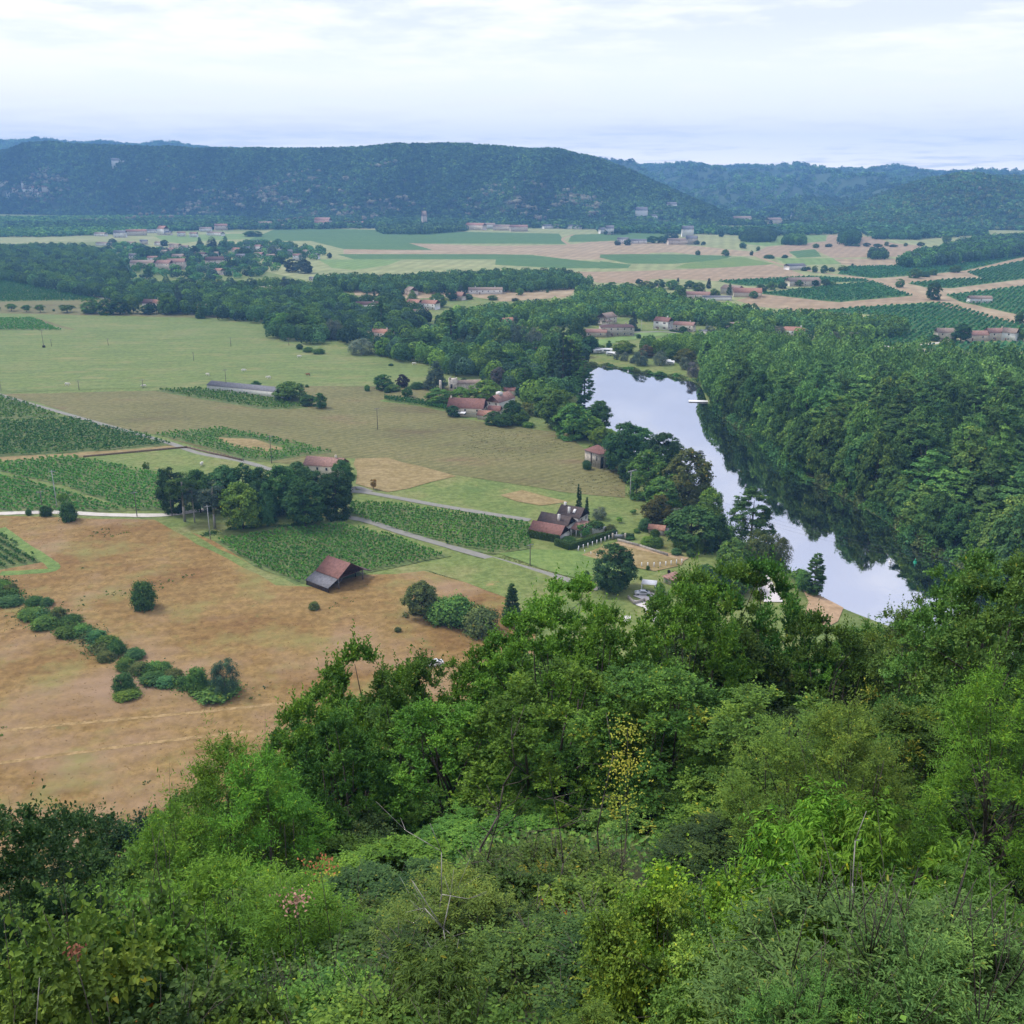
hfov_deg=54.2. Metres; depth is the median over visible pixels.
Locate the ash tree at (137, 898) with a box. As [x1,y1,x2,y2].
[30,872,175,946]
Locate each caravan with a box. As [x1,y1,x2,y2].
[593,349,603,353]
[600,348,611,351]
[606,351,615,355]
[665,360,674,364]
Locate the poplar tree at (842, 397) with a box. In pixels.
[822,394,851,436]
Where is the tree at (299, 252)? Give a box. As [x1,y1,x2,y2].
[292,250,306,256]
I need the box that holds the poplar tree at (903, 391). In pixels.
[894,388,919,428]
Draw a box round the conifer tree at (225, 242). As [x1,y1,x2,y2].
[221,236,231,247]
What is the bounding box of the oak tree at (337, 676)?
[283,619,456,809]
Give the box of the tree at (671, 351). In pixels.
[663,347,675,359]
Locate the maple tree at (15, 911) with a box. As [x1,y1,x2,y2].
[0,867,138,959]
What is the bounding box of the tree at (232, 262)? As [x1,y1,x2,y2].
[226,260,238,266]
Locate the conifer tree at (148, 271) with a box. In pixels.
[144,265,152,276]
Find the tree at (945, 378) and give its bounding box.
[918,364,953,404]
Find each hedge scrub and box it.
[0,575,241,701]
[200,522,310,536]
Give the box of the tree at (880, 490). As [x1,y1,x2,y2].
[868,464,905,508]
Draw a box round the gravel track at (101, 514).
[0,507,218,516]
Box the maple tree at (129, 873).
[93,788,244,898]
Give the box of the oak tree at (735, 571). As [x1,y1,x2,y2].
[638,542,787,707]
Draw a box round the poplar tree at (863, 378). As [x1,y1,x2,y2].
[849,375,875,395]
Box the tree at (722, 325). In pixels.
[716,320,733,330]
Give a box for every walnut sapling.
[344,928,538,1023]
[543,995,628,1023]
[713,731,912,973]
[781,749,1012,982]
[860,835,1023,993]
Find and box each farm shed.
[702,295,731,300]
[784,263,806,269]
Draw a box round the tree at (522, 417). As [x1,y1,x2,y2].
[511,409,530,425]
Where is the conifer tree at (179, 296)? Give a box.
[174,284,182,300]
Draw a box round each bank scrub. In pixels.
[589,361,700,384]
[633,451,820,596]
[707,401,1023,612]
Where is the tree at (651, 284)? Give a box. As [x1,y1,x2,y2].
[637,281,655,288]
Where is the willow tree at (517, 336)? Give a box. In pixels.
[510,325,530,346]
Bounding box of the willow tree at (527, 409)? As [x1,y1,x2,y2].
[521,402,534,414]
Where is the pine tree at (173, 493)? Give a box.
[162,472,199,521]
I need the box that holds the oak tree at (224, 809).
[168,795,282,855]
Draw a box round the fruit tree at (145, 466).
[142,462,149,469]
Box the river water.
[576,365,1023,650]
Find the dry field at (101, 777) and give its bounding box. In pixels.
[0,516,534,896]
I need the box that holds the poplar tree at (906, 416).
[889,410,921,444]
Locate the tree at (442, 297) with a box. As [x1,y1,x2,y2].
[429,293,446,305]
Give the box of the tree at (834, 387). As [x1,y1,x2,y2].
[810,380,844,412]
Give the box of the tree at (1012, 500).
[979,494,1023,554]
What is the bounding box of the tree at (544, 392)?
[529,387,574,406]
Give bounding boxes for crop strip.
[380,399,445,410]
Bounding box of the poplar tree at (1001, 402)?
[996,395,1015,409]
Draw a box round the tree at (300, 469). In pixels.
[279,461,310,489]
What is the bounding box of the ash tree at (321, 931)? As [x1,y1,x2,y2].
[206,842,384,983]
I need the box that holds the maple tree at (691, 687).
[556,649,748,843]
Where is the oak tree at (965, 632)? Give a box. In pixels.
[897,537,1023,830]
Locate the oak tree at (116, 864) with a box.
[68,858,159,894]
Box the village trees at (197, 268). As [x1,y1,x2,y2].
[102,238,325,280]
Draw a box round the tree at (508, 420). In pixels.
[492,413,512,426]
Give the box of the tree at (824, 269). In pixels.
[820,265,828,272]
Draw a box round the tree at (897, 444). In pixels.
[871,435,907,483]
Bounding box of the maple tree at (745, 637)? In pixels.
[668,611,792,746]
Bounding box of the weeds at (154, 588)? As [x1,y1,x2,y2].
[0,528,451,784]
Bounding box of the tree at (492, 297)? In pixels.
[487,295,497,299]
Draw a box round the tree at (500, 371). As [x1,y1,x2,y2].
[490,367,504,383]
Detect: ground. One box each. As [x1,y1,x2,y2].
[0,214,1023,1023]
[0,234,113,241]
[597,332,674,344]
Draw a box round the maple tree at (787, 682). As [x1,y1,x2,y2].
[643,604,805,748]
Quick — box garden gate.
[612,533,625,539]
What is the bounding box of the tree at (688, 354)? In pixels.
[673,348,696,362]
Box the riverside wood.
[369,323,591,403]
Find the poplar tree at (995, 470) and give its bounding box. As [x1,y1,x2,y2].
[958,462,1023,515]
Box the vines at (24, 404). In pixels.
[0,394,59,417]
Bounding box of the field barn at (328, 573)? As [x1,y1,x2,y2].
[305,555,371,592]
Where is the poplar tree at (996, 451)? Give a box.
[973,447,1009,506]
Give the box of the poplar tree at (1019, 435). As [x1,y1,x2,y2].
[1001,414,1023,455]
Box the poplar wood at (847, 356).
[697,326,1023,403]
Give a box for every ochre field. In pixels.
[354,458,454,491]
[501,490,567,504]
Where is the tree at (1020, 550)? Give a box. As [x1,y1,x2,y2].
[1004,546,1023,584]
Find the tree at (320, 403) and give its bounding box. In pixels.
[312,393,326,408]
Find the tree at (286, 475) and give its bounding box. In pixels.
[261,465,305,512]
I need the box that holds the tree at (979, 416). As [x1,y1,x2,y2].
[967,412,999,441]
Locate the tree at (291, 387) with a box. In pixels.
[271,381,306,403]
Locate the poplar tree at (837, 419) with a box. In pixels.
[819,397,849,437]
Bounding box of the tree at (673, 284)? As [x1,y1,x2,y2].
[665,280,679,289]
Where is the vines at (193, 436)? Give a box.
[157,425,330,459]
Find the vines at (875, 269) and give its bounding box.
[839,254,1023,277]
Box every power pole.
[51,470,57,507]
[206,506,210,539]
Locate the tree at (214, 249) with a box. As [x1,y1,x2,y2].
[208,247,219,252]
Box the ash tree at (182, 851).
[115,770,254,928]
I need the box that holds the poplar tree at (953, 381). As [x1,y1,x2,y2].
[945,379,961,408]
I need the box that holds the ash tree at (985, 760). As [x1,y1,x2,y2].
[902,627,1023,901]
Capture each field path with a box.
[0,343,307,347]
[0,472,128,510]
[0,695,347,731]
[0,730,253,763]
[36,318,72,329]
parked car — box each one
[429,658,443,666]
[634,589,650,595]
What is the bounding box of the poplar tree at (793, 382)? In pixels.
[779,380,802,395]
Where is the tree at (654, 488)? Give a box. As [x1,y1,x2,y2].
[641,476,682,508]
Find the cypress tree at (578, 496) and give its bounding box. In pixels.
[576,484,579,506]
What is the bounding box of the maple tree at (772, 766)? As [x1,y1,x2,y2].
[726,740,834,792]
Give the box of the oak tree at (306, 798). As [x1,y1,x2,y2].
[230,753,376,827]
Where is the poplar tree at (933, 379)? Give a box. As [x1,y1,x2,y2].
[921,376,943,402]
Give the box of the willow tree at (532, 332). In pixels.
[526,327,542,344]
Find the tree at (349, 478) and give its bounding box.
[337,473,351,490]
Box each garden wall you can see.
[592,526,606,533]
[617,539,667,555]
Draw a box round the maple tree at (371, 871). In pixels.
[302,856,453,950]
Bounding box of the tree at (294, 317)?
[284,311,309,328]
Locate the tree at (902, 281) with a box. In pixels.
[895,279,904,286]
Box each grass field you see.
[425,557,593,619]
[499,549,632,581]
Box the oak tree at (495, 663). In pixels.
[462,600,582,787]
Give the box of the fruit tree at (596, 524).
[589,520,604,530]
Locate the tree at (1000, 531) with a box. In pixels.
[987,503,1023,579]
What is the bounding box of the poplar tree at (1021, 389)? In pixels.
[1016,381,1023,396]
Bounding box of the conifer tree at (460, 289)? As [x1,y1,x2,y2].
[458,285,465,293]
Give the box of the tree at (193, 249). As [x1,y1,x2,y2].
[189,245,199,251]
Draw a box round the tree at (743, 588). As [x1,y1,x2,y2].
[721,558,754,592]
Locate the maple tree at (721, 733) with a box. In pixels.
[671,676,876,824]
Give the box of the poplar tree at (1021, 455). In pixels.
[999,451,1023,499]
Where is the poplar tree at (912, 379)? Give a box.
[895,371,924,403]
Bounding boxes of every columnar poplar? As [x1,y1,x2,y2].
[206,236,216,248]
[376,298,385,325]
[443,308,459,341]
[458,325,470,345]
[470,324,479,338]
[517,362,533,396]
[532,366,546,382]
[545,342,559,376]
[554,321,571,378]
[570,340,586,388]
[573,360,595,403]
[699,341,711,367]
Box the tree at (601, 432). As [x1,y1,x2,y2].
[588,426,610,446]
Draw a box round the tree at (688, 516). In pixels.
[663,505,726,554]
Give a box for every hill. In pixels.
[0,149,700,224]
[4,140,1023,218]
[777,188,887,212]
[796,179,1023,229]
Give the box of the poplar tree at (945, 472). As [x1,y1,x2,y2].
[926,468,966,508]
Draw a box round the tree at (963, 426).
[948,421,985,484]
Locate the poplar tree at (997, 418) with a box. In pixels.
[981,407,1005,443]
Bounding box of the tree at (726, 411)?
[720,390,737,416]
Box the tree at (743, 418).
[739,396,750,425]
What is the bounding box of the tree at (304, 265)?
[294,259,313,272]
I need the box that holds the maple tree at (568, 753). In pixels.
[495,729,641,842]
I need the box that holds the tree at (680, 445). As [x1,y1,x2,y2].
[666,441,685,455]
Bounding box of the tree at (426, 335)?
[416,330,437,345]
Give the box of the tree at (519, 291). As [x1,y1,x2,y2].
[516,288,523,294]
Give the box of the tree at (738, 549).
[715,537,751,563]
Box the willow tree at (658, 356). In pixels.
[652,351,667,365]
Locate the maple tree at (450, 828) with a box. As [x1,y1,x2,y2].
[415,789,580,868]
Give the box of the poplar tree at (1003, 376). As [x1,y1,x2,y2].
[987,371,1022,405]
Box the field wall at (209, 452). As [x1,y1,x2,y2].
[83,446,242,460]
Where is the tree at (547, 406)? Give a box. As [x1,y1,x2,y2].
[536,389,573,427]
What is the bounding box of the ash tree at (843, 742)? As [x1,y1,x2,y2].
[762,677,923,885]
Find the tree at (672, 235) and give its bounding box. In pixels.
[665,233,679,237]
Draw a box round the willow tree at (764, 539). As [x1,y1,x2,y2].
[744,529,781,564]
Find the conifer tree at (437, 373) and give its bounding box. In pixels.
[422,360,448,389]
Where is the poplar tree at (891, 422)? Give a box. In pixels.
[882,418,903,444]
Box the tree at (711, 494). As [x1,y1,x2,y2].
[695,486,725,523]
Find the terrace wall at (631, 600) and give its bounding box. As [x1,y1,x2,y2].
[627,595,649,604]
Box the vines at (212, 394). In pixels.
[159,386,302,407]
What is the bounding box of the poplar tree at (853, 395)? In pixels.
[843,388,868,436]
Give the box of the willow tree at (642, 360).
[631,349,648,366]
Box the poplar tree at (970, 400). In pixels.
[965,386,988,412]
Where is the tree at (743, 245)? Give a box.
[739,242,746,248]
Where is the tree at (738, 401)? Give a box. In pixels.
[733,377,750,425]
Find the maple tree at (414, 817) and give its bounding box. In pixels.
[374,784,481,871]
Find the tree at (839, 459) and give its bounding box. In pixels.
[829,442,860,488]
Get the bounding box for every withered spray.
[62,942,92,1023]
[269,884,315,977]
[297,849,338,966]
[580,778,646,875]
[591,728,652,876]
[607,712,648,858]
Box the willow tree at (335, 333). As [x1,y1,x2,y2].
[327,320,342,339]
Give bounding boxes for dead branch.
[36,978,39,1023]
[377,870,472,1012]
[387,812,486,935]
[447,785,529,878]
[476,706,528,876]
[500,773,598,879]
[595,713,627,860]
[848,811,866,969]
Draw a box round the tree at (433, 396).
[423,387,453,403]
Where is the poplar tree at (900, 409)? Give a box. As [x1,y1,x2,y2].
[879,404,911,432]
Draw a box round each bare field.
[353,287,574,300]
[736,294,929,310]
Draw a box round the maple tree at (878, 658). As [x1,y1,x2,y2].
[851,580,975,743]
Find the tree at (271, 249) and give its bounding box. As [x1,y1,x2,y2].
[267,245,276,253]
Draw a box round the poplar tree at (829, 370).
[816,361,842,379]
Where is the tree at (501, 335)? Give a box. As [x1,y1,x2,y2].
[489,327,511,342]
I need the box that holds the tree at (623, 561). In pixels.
[591,542,638,593]
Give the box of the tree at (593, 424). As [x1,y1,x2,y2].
[571,415,603,437]
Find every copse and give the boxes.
[738,226,776,241]
[780,232,807,244]
[836,229,861,244]
[867,246,889,258]
[871,227,920,239]
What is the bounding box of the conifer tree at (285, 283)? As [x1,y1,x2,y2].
[278,276,291,287]
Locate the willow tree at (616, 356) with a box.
[613,352,619,359]
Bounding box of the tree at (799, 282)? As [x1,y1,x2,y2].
[795,280,803,285]
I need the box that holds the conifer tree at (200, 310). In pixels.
[195,302,205,318]
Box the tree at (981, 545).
[972,532,1018,571]
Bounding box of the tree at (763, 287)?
[756,284,767,291]
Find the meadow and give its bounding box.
[0,313,477,392]
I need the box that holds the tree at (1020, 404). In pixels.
[1014,394,1023,407]
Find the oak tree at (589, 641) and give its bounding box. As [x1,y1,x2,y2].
[533,593,664,794]
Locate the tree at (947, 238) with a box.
[942,235,951,242]
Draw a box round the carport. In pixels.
[641,579,656,590]
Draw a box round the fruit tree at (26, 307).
[20,305,30,311]
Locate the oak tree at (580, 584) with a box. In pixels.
[491,561,645,762]
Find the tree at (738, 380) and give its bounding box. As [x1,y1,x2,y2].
[725,369,748,414]
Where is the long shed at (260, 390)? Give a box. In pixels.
[206,380,287,397]
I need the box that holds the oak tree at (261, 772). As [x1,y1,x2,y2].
[248,750,331,786]
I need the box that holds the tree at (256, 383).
[250,381,261,384]
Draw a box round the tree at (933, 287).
[926,281,942,299]
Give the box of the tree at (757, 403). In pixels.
[749,392,770,433]
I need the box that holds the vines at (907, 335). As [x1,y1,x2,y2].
[870,329,932,344]
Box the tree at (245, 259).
[240,257,252,264]
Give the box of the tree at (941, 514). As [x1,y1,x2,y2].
[930,493,956,542]
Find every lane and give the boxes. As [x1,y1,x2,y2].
[0,393,271,469]
[316,482,530,520]
[348,515,598,589]
[351,486,372,492]
[634,331,682,333]
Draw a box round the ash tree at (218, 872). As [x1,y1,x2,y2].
[148,834,315,977]
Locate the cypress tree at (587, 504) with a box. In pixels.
[585,497,589,520]
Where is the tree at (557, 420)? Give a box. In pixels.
[549,405,577,424]
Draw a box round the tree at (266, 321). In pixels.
[262,313,275,328]
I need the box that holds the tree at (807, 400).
[790,380,822,424]
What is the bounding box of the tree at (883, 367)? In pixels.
[870,364,899,385]
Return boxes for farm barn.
[720,284,743,295]
[733,287,761,296]
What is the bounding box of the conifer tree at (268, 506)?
[257,481,278,527]
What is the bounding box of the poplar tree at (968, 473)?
[932,467,986,513]
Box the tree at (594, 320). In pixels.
[587,314,598,324]
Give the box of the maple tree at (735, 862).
[719,797,917,871]
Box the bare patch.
[215,437,285,450]
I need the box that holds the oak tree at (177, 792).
[112,777,226,892]
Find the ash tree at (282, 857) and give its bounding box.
[203,841,298,910]
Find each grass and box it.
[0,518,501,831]
[429,553,589,609]
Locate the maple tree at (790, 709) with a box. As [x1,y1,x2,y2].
[721,701,827,751]
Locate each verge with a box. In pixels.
[0,299,263,318]
[0,445,174,460]
[0,527,60,574]
[152,518,311,586]
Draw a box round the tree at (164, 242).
[159,240,168,245]
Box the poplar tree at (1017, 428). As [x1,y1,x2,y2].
[1005,414,1023,445]
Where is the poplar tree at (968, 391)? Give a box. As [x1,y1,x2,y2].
[956,380,978,405]
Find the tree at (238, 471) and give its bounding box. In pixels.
[225,462,257,504]
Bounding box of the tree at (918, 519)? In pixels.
[912,493,943,542]
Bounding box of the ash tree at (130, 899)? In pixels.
[57,881,187,931]
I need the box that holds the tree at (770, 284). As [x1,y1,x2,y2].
[766,281,777,289]
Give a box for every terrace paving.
[634,592,653,599]
[634,600,657,621]
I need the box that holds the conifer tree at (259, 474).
[243,466,283,517]
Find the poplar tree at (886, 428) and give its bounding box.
[875,425,905,445]
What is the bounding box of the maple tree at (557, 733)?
[498,729,599,818]
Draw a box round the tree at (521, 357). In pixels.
[503,351,528,369]
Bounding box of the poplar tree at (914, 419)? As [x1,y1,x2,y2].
[897,406,925,466]
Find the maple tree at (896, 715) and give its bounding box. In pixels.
[812,689,1007,855]
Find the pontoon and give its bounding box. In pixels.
[688,400,707,402]
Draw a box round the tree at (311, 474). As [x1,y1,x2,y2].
[298,470,328,500]
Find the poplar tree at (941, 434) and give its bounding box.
[915,422,950,476]
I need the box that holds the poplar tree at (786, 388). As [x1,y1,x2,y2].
[767,375,801,415]
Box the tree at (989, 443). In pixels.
[970,438,1008,486]
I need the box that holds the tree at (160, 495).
[154,467,187,514]
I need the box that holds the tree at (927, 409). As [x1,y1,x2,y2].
[901,403,945,427]
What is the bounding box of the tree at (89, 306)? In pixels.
[78,298,97,312]
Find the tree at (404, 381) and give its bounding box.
[394,374,409,386]
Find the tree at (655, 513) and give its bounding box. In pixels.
[640,494,672,525]
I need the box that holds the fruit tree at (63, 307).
[58,305,75,311]
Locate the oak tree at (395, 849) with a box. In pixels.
[297,831,454,898]
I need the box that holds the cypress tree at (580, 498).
[579,488,581,506]
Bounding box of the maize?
[384,394,446,408]
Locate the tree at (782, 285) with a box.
[778,282,787,288]
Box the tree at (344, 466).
[330,459,354,488]
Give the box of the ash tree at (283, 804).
[183,717,342,912]
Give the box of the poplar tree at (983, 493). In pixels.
[959,487,1002,523]
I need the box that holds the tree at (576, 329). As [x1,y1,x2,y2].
[565,317,586,342]
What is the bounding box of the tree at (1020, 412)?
[1009,406,1023,433]
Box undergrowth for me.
[428,827,1023,1023]
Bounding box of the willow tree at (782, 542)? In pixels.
[766,533,793,571]
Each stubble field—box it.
[343,241,649,259]
[575,271,649,282]
[599,241,754,256]
[600,264,804,281]
[754,235,920,257]
[835,259,897,265]
[838,258,1023,322]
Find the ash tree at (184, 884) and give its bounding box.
[146,854,253,902]
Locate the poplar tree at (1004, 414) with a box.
[985,405,1023,442]
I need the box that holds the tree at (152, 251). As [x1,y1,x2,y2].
[149,247,160,259]
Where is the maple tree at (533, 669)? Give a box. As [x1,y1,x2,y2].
[491,651,550,697]
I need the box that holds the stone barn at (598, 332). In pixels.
[583,329,606,336]
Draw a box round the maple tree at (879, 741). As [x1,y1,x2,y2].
[850,728,934,770]
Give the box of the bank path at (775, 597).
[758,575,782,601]
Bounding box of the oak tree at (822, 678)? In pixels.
[781,635,869,732]
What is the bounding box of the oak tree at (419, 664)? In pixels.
[330,638,470,811]
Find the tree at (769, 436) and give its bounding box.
[761,407,785,443]
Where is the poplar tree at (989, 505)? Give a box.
[961,502,1002,538]
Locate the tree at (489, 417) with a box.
[483,411,501,425]
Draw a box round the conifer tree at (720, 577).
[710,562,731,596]
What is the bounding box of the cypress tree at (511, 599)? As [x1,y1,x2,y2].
[500,583,521,623]
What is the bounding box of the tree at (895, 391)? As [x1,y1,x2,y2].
[877,386,911,416]
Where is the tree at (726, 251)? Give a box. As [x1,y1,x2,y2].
[721,249,729,255]
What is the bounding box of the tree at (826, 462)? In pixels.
[819,438,845,484]
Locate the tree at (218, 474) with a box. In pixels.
[200,464,240,510]
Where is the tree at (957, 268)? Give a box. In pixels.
[949,265,962,271]
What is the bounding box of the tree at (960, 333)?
[951,323,972,342]
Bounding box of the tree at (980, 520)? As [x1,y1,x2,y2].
[961,512,990,559]
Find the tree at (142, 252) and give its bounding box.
[135,247,148,258]
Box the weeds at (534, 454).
[462,430,622,495]
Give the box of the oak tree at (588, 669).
[538,654,625,709]
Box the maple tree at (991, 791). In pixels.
[906,763,1017,885]
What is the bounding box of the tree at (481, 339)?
[474,330,491,346]
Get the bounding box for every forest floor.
[372,331,589,388]
[710,400,1023,590]
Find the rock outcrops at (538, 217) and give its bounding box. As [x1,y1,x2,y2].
[81,186,1015,224]
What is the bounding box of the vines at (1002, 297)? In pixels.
[947,285,1023,312]
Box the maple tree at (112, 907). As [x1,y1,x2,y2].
[57,892,139,935]
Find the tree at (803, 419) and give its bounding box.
[787,412,819,472]
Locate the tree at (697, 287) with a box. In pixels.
[692,282,705,291]
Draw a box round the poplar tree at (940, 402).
[926,398,951,431]
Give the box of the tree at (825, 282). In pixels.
[821,279,830,285]
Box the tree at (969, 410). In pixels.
[948,405,977,424]
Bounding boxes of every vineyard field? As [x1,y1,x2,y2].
[0,281,98,301]
[0,318,59,330]
[0,396,61,418]
[0,418,168,456]
[0,456,170,510]
[0,476,122,511]
[156,389,305,408]
[156,428,330,461]
[215,523,449,584]
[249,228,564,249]
[338,254,630,267]
[349,502,529,553]
[568,234,599,241]
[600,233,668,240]
[600,254,730,263]
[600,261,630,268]
[718,278,865,285]
[762,282,911,301]
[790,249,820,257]
[822,303,1023,332]
[838,255,1023,278]
[872,330,933,345]
[908,261,1023,287]
[923,342,1023,353]
[947,286,1023,314]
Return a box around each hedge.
[554,529,617,549]
[621,533,633,539]
[669,329,684,332]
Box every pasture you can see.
[1,227,1023,352]
[85,448,241,473]
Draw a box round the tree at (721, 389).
[711,375,732,412]
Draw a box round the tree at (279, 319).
[269,312,293,329]
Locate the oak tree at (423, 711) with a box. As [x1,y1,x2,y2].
[363,693,532,853]
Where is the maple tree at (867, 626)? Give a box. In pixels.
[805,612,892,709]
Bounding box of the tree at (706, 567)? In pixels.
[695,563,714,586]
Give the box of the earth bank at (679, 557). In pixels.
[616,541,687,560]
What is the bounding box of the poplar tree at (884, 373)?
[868,370,893,394]
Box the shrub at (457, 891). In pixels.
[349,847,537,1005]
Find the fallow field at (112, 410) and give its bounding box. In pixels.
[4,384,624,497]
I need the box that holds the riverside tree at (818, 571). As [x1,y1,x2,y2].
[803,552,826,595]
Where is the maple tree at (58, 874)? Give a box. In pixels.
[0,821,91,904]
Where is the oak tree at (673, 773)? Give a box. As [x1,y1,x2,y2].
[636,762,758,839]
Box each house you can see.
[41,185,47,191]
[93,232,107,235]
[95,242,112,245]
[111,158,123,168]
[113,230,126,237]
[125,229,146,235]
[128,253,136,259]
[129,260,155,268]
[140,239,147,243]
[142,299,158,308]
[146,229,156,232]
[147,256,157,259]
[154,241,163,245]
[155,260,172,269]
[156,226,168,234]
[165,231,172,234]
[167,258,186,269]
[169,243,180,247]
[171,254,184,257]
[177,232,185,236]
[189,232,197,236]
[194,252,207,256]
[199,227,211,231]
[205,256,223,266]
[207,231,224,235]
[213,268,224,274]
[214,224,227,229]
[254,245,262,250]
[292,254,301,259]
[303,455,348,477]
[314,217,331,222]
[355,300,378,306]
[364,328,394,339]
[405,286,418,294]
[406,299,421,305]
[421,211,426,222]
[421,299,439,309]
[453,291,466,300]
[465,223,486,229]
[468,286,502,293]
[485,223,494,228]
[493,224,509,230]
[500,317,514,326]
[510,225,527,231]
[542,224,558,228]
[568,225,581,228]
[584,445,607,468]
[597,312,617,324]
[598,227,604,233]
[599,323,633,335]
[605,225,613,234]
[617,237,628,243]
[629,239,646,243]
[635,207,647,217]
[653,316,673,329]
[666,202,676,205]
[667,238,687,244]
[673,320,695,331]
[681,226,693,236]
[683,291,709,298]
[686,235,697,244]
[732,216,751,219]
[765,217,781,224]
[778,325,807,334]
[785,277,820,286]
[934,328,955,340]
[959,330,989,340]
[984,326,1002,340]
[1001,327,1018,340]
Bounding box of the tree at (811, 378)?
[804,368,831,405]
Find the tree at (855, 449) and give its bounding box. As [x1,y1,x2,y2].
[842,433,877,493]
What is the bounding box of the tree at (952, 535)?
[937,502,974,550]
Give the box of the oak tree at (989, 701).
[925,683,1023,755]
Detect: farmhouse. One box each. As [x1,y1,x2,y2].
[439,377,480,393]
[447,396,502,419]
[486,391,515,411]
[527,502,589,541]
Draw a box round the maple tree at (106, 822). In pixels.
[15,795,158,928]
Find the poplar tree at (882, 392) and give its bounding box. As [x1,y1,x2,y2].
[875,389,885,412]
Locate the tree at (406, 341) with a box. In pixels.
[397,334,419,350]
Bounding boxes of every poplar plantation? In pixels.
[0,214,244,236]
[313,267,593,293]
[375,221,468,233]
[434,282,910,339]
[639,326,833,355]
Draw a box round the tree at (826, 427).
[805,415,843,481]
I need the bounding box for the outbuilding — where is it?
[503,387,515,395]
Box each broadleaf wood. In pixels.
[0,241,359,343]
[313,289,431,343]
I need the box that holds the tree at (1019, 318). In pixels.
[1014,312,1023,323]
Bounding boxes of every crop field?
[155,234,256,243]
[318,259,399,269]
[675,257,772,268]
[740,235,825,245]
[776,258,840,264]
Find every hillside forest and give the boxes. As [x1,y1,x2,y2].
[0,136,1023,218]
[0,140,760,224]
[706,182,902,225]
[792,171,1023,229]
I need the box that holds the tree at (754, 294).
[749,291,757,297]
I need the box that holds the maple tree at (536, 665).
[468,651,554,718]
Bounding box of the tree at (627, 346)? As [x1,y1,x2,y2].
[610,340,636,352]
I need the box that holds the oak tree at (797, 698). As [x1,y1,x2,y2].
[761,694,864,742]
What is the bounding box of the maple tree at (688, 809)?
[645,784,791,865]
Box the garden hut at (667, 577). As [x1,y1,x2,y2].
[662,571,682,585]
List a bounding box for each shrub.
[0,580,10,588]
[0,594,24,608]
[0,828,267,1023]
[0,876,178,1023]
[1,584,18,591]
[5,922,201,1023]
[12,607,43,622]
[24,595,43,605]
[25,509,31,514]
[28,614,58,631]
[30,830,261,1023]
[37,597,54,606]
[38,505,53,516]
[50,605,68,619]
[52,624,77,641]
[58,500,79,522]
[62,613,84,625]
[73,622,93,637]
[77,904,285,1023]
[82,629,110,642]
[95,650,115,663]
[96,635,121,650]
[99,885,129,919]
[103,964,215,1023]
[106,638,127,654]
[108,685,144,702]
[110,670,136,694]
[112,657,137,672]
[122,647,145,660]
[123,944,294,1023]
[125,660,145,676]
[127,576,158,612]
[136,669,164,688]
[144,660,162,671]
[152,675,175,689]
[153,661,172,671]
[159,951,302,1023]
[164,667,184,679]
[178,675,187,689]
[184,665,208,696]
[190,679,245,705]
[206,892,331,990]
[221,932,371,993]
[229,892,268,974]
[241,912,412,1023]
[245,957,545,1023]
[263,857,426,974]
[275,943,453,1020]
[295,344,302,348]
[300,890,436,986]
[302,346,313,351]
[308,601,320,610]
[310,349,325,354]
[326,895,419,959]
[348,886,589,1009]
[364,384,369,390]
[383,386,390,392]
[394,627,401,632]
[399,580,437,618]
[409,382,423,389]
[425,594,450,627]
[425,849,582,978]
[435,881,616,1017]
[440,589,480,629]
[455,813,647,908]
[459,602,503,640]
[507,852,683,989]
[518,895,708,1023]
[522,421,533,427]
[553,884,730,959]
[561,536,576,541]
[568,868,746,1023]
[581,460,591,469]
[598,833,789,1023]
[604,524,616,530]
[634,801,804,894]
[635,898,842,1023]
[637,516,651,531]
[639,534,654,547]
[641,865,836,949]
[649,529,659,538]
[654,537,663,548]
[654,582,665,592]
[670,547,682,554]
[671,539,688,550]
[672,830,1023,1023]
[686,548,695,557]
[690,541,704,553]
[722,923,902,1023]
[763,255,774,258]
[790,803,1023,920]
[795,567,808,590]
[831,809,1023,1023]
[921,271,930,276]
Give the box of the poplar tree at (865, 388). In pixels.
[846,383,876,401]
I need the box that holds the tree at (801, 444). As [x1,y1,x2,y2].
[792,425,819,473]
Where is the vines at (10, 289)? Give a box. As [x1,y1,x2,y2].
[0,279,99,300]
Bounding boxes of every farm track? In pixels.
[561,235,571,244]
[749,253,1023,323]
[902,257,1023,276]
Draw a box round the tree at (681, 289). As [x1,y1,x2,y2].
[673,285,686,295]
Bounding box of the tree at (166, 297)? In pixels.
[157,292,176,313]
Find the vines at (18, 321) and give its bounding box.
[0,316,60,329]
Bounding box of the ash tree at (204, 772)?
[142,708,306,915]
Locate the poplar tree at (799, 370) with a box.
[790,365,808,385]
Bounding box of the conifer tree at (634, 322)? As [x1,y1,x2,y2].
[629,311,637,328]
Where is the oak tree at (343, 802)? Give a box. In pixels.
[268,793,347,854]
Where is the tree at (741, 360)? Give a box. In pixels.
[719,354,755,389]
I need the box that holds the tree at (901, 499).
[891,486,921,521]
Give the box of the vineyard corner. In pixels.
[0,535,40,569]
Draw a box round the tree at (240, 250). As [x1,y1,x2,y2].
[236,247,251,254]
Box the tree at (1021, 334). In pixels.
[1017,328,1023,339]

